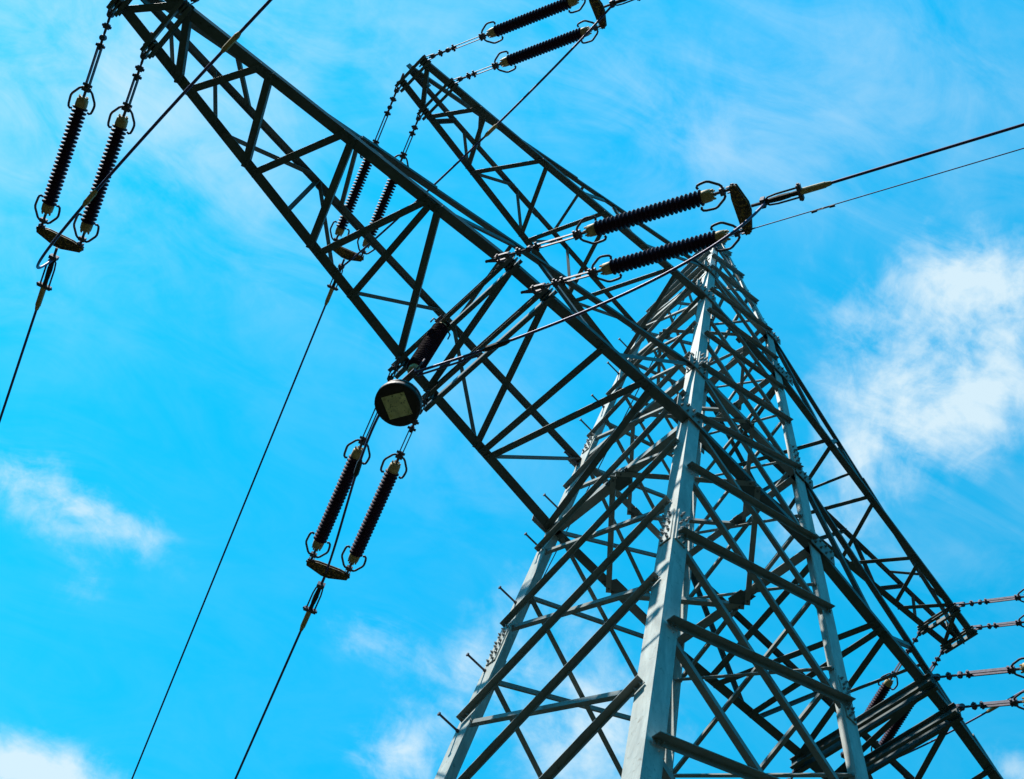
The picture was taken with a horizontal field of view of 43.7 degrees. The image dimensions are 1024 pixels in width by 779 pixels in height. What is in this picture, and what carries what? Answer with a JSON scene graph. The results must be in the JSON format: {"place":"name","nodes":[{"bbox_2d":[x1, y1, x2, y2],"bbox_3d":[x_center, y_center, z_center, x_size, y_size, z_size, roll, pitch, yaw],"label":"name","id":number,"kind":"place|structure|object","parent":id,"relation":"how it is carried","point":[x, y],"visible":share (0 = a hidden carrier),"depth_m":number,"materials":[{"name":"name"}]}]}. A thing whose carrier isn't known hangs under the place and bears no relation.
{"place":"outdoors","nodes":[
{"label":"outdoors","id":0,"kind":"place"},
{"bbox_2d":[0,0,1023,778],"label":"sky","id":1,"kind":"structure","parent":0,"point":[159,365],"materials":[{"name":"blue"}]},
{"bbox_3d":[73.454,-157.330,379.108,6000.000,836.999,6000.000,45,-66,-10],"label":"ground","id":2,"kind":"structure","parent":0,"visible":0},
{"bbox_2d":[106,0,1002,778],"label":"lattice pylon","id":3,"kind":"object","parent":2,"relation":"on","point":[654,744],"visible":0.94,"depth_m":15.76,"materials":[{"name":"grey metal"}]},
{"bbox_2d":[34,2,115,227],"bbox_3d":[-5.137,-3.256,15.106,0.338,0.182,3.082,25,-72,0],"label":"strain insulator","id":4,"kind":"object","parent":3,"relation":"attached to","point":[52,192],"visible":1,"depth_m":15.16,"materials":[{"name":"brown ceramic"}]},
{"bbox_2d":[73,32,152,250],"bbox_3d":[-4.736,-2.921,15.194,0.338,0.182,2.818,25,-72,0],"label":"strain insulator","id":5,"kind":"object","parent":3,"relation":"attached to","point":[93,207],"visible":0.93,"depth_m":15.20,"materials":[{"name":"brown ceramic"}]},
{"bbox_2d":[35,226,83,309],"bbox_3d":[-5.711,-1.443,15.731,0.610,0.152,1.041,25,-72,0],"label":"yoke plate","id":6,"kind":"object","parent":5,"relation":"attached to","point":[62,242],"visible":0.98,"depth_m":15.61,"materials":[{"name":"metal"}]},
{"bbox_2d":[0,310,37,421],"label":"conductor","id":7,"kind":"object","parent":6,"relation":"attached to","point":[20,358],"visible":1,"depth_m":16.11,"materials":[{"name":"metal"}]},
{"bbox_2d":[36,0,271,268],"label":"jumper wire","id":8,"kind":"object","parent":6,"relation":"attached to","point":[232,40],"visible":1,"depth_m":13.03,"materials":[{"name":"metal"}]},
{"bbox_2d":[305,357,400,561],"bbox_3d":[-1.999,0.934,16.054,0.338,0.182,3.082,25,-72,0],"label":"strain insulator","id":9,"kind":"object","parent":3,"relation":"attached to","point":[333,509],"visible":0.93,"depth_m":16.14,"materials":[{"name":"brown ceramic"}]},
{"bbox_2d":[330,73,403,241],"bbox_3d":[-2.335,-3.662,20.606,0.338,0.182,3.082,25,-72,0],"label":"strain insulator","id":10,"kind":"object","parent":3,"relation":"attached to","point":[350,205],"visible":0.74,"depth_m":20.68,"materials":[{"name":"brown ceramic"}]},
{"bbox_2d":[341,390,429,578],"bbox_3d":[-1.595,1.228,16.124,0.338,0.182,2.818,25,-72,0],"label":"strain insulator","id":11,"kind":"object","parent":3,"relation":"attached to","point":[373,513],"visible":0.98,"depth_m":16.16,"materials":[{"name":"brown ceramic"}]},
{"bbox_2d":[300,558,350,630],"bbox_3d":[-2.571,2.726,16.671,0.596,0.146,1.042,25,-72,0],"label":"yoke plate","id":12,"kind":"object","parent":11,"relation":"attached to","point":[320,567],"visible":1,"depth_m":16.54,"materials":[{"name":"metal"}]},
{"bbox_2d":[234,631,301,778],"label":"conductor","id":13,"kind":"object","parent":12,"relation":"hanging from","point":[268,703],"visible":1,"depth_m":17.20,"materials":[{"name":"metal"}]},
{"bbox_2d":[357,109,422,259],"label":"strain insulator","id":14,"kind":"object","parent":3,"relation":"attached to","point":[384,200],"visible":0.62,"depth_m":20.71,"materials":[{"name":"brown ceramic"}]},
{"bbox_2d":[324,246,363,305],"bbox_3d":[-2.914,-1.863,21.227,0.588,0.148,1.037,25,-72,0],"label":"yoke plate","id":15,"kind":"object","parent":14,"relation":"attached to","point":[344,253],"visible":0.65,"depth_m":21.09,"materials":[{"name":"metal"}]},
{"bbox_2d":[131,305,325,778],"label":"conductor","id":16,"kind":"object","parent":15,"relation":"attached to","point":[306,351],"visible":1,"depth_m":22.79,"materials":[{"name":"metal"}]},
{"bbox_2d":[342,3,613,265],"bbox_3d":[-0.665,-3.738,19.766,6.209,0.436,0.131,-40,-79,23],"label":"jumper wire","id":17,"kind":"object","parent":15,"relation":"attached to","point":[490,130],"visible":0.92,"depth_m":19.32,"materials":[{"name":"metal"}]},
{"bbox_2d":[374,315,450,426],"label":"jumper insulator","id":18,"kind":"object","parent":3,"relation":"hanging from","point":[397,402],"visible":0.94,"depth_m":13.40,"materials":[{"name":"brown ceramic"}]},
{"bbox_2d":[321,201,766,583],"bbox_3d":[-0.455,0.064,14.414,1.406,1.316,7.612,45,-66,-10],"label":"jumper wire","id":19,"kind":"object","parent":18,"relation":"hanging from","point":[495,345],"visible":0.93,"depth_m":13.55,"materials":[{"name":"metal"}]},
{"bbox_2d":[425,0,585,60],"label":"strain insulator","id":20,"kind":"object","parent":3,"relation":"attached to","point":[527,18],"visible":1,"depth_m":19.11,"materials":[{"name":"brown ceramic"}]},
{"bbox_2d":[452,20,604,83],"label":"strain insulator","id":21,"kind":"object","parent":3,"relation":"attached to","point":[546,46],"visible":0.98,"depth_m":19.26,"materials":[{"name":"brown ceramic"}]},
{"bbox_2d":[589,0,640,28],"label":"yoke plate","id":22,"kind":"object","parent":21,"relation":"attached to","point":[598,7],"visible":1,"depth_m":18.65,"materials":[{"name":"metal"}]},
{"bbox_2d":[485,180,734,262],"bbox_3d":[1.023,-1.803,14.125,3.082,0.182,0.338,-13,-70,27],"label":"strain insulator","id":23,"kind":"object","parent":3,"relation":"attached to","point":[637,216],"visible":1,"depth_m":13.89,"materials":[{"name":"brown ceramic"}]},
{"bbox_2d":[521,221,750,293],"bbox_3d":[1.323,-1.422,14.260,2.818,0.182,0.338,-13,-70,27],"label":"strain insulator","id":24,"kind":"object","parent":3,"relation":"attached to","point":[648,257],"visible":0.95,"depth_m":14.09,"materials":[{"name":"brown ceramic"}]},
{"bbox_2d":[729,181,831,234],"bbox_3d":[2.821,-2.008,13.311,1.040,0.158,0.593,-13,-70,27],"label":"yoke plate","id":25,"kind":"object","parent":24,"relation":"attached to","point":[741,205],"visible":0.99,"depth_m":13.39,"materials":[{"name":"metal"}]},
{"bbox_2d":[831,123,1023,183],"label":"conductor","id":26,"kind":"object","parent":25,"relation":"attached to","point":[929,152],"visible":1,"depth_m":12.72,"materials":[{"name":"metal"}]},
{"bbox_2d":[786,755,805,778],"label":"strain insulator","id":27,"kind":"object","parent":3,"relation":"attached to","point":[793,771],"visible":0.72,"depth_m":17.01,"materials":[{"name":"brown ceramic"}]},
{"bbox_2d":[731,148,1023,236],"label":"earth wire","id":28,"kind":"object","parent":3,"relation":"attached to","point":[816,210],"visible":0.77,"depth_m":26.49,"materials":[{"name":"metal"}]},
{"bbox_2d":[840,619,927,753],"bbox_3d":[6.664,5.367,22.839,0.338,0.182,3.082,25,-72,0],"label":"strain insulator","id":29,"kind":"object","parent":3,"relation":"attached to","point":[882,692],"visible":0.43,"depth_m":22.78,"materials":[{"name":"brown ceramic"}]},
{"bbox_2d":[871,638,950,751],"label":"strain insulator","id":30,"kind":"object","parent":3,"relation":"attached to","point":[890,733],"visible":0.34,"depth_m":22.97,"materials":[{"name":"brown ceramic"}]},
{"bbox_2d":[931,657,1023,680],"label":"strain insulator","id":31,"kind":"object","parent":3,"relation":"attached to","point":[1012,669],"visible":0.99,"depth_m":15.98,"materials":[{"name":"grey metal"}]},
{"bbox_2d":[956,690,1023,710],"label":"strain insulator","id":32,"kind":"object","parent":3,"relation":"attached to","point":[1014,702],"visible":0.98,"depth_m":16.17,"materials":[{"name":"grey metal"}]},
{"bbox_2d":[956,589,1023,606],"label":"strain insulator","id":33,"kind":"object","parent":3,"relation":"attached to","point":[1017,597],"visible":1,"depth_m":21.78,"materials":[{"name":"grey metal"}]},
{"bbox_2d":[962,615,1023,629],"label":"strain insulator","id":34,"kind":"object","parent":3,"relation":"attached to","point":[1019,622],"visible":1,"depth_m":21.97,"materials":[{"name":"grey metal"}]},
{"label":"conductor","id":35,"kind":"object","parent":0,"visible":0},
{"bbox_3d":[6.137,7.110,23.428,0.630,0.131,1.081,25,-72,0],"label":"yoke plate","id":36,"kind":"object","parent":35,"relation":"attached to","visible":0},
{"bbox_2d":[901,689,1023,756],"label":"jumper wire","id":37,"kind":"object","parent":36,"relation":"hanging from","point":[989,710],"visible":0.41,"depth_m":21.42,"materials":[{"name":"metal"}]}
]}

